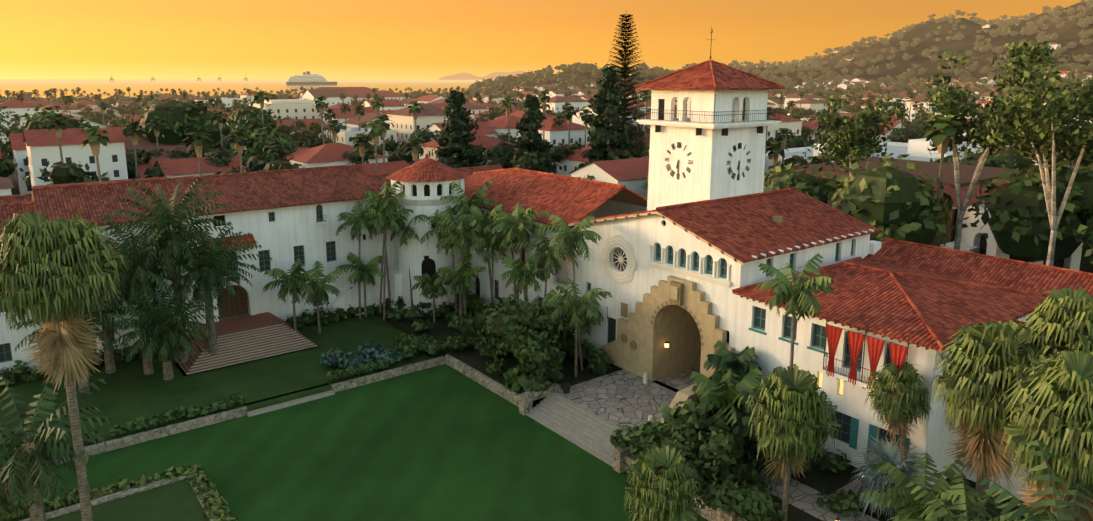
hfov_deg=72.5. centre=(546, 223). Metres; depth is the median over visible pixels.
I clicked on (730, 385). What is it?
mixed palms
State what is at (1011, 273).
courthouse wing
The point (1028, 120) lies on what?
eucalyptus trees
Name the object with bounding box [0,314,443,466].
garden lawn
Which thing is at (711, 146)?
courthouse clock tower
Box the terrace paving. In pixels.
[554,365,893,520]
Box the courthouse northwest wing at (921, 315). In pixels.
[732,256,1051,491]
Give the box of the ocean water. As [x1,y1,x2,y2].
[0,79,493,98]
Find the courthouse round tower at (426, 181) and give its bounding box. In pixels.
[386,154,468,312]
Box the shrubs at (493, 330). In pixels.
[0,291,970,520]
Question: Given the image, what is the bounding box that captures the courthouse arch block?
[568,187,881,426]
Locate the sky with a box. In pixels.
[0,0,1086,79]
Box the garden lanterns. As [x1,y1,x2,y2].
[562,306,863,520]
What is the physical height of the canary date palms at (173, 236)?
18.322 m
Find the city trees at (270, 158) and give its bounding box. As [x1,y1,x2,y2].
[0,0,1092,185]
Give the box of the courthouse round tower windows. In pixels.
[421,220,435,290]
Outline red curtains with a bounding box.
[825,324,908,395]
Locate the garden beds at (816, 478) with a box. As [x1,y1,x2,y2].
[374,306,1025,520]
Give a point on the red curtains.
(875, 350)
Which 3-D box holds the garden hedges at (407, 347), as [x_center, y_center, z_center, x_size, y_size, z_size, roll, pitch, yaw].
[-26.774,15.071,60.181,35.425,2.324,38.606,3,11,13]
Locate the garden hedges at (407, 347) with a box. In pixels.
[0,333,445,520]
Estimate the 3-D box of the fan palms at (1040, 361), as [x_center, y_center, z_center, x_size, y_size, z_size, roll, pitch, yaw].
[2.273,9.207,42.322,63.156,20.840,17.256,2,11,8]
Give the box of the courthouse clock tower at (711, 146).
[636,29,784,210]
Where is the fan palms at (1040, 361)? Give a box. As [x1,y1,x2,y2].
[0,211,1092,520]
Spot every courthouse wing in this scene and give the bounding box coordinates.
[0,164,503,377]
[460,168,646,334]
[849,237,1092,501]
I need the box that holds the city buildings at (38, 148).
[0,24,1092,253]
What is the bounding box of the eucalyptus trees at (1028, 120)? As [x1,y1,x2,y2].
[807,41,1092,265]
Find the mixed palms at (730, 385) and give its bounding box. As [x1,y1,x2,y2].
[0,253,1092,520]
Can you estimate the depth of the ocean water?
3295.19 m
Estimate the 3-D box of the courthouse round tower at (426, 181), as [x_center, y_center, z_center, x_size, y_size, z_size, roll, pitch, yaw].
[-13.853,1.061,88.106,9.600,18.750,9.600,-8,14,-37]
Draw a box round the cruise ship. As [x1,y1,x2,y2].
[286,71,336,84]
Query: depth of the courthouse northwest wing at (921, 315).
51.90 m
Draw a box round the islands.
[439,71,524,79]
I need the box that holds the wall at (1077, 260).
[954,206,1092,272]
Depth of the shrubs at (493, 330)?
62.83 m
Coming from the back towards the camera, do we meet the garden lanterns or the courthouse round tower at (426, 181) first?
the courthouse round tower at (426, 181)
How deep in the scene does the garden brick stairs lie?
75.05 m
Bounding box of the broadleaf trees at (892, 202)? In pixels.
[642,145,1092,264]
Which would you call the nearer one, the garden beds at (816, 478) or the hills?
the garden beds at (816, 478)
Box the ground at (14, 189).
[6,161,1027,505]
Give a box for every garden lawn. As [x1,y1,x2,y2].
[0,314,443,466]
[2,364,707,520]
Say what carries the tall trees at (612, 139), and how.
on the ground at (14, 189)
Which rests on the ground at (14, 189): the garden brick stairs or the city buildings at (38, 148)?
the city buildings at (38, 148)
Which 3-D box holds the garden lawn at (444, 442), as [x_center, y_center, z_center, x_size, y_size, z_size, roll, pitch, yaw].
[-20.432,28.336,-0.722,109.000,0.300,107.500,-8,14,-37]
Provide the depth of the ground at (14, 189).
188.09 m
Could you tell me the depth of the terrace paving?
61.38 m
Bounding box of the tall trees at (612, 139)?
[0,10,650,182]
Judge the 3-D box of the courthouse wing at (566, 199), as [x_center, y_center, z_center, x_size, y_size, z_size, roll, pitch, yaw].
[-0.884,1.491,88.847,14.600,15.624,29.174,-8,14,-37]
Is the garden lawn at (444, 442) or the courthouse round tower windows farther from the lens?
the courthouse round tower windows
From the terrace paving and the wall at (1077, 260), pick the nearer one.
the terrace paving
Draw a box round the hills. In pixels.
[464,2,1092,98]
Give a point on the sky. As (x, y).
(40, 39)
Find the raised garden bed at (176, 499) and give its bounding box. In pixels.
[20,475,213,520]
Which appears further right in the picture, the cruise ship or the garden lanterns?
the garden lanterns
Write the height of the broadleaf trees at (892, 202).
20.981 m
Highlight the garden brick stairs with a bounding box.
[172,312,317,375]
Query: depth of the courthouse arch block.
65.14 m
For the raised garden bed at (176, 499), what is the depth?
48.27 m
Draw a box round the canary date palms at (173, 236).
[11,178,271,392]
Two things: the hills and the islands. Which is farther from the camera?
the islands

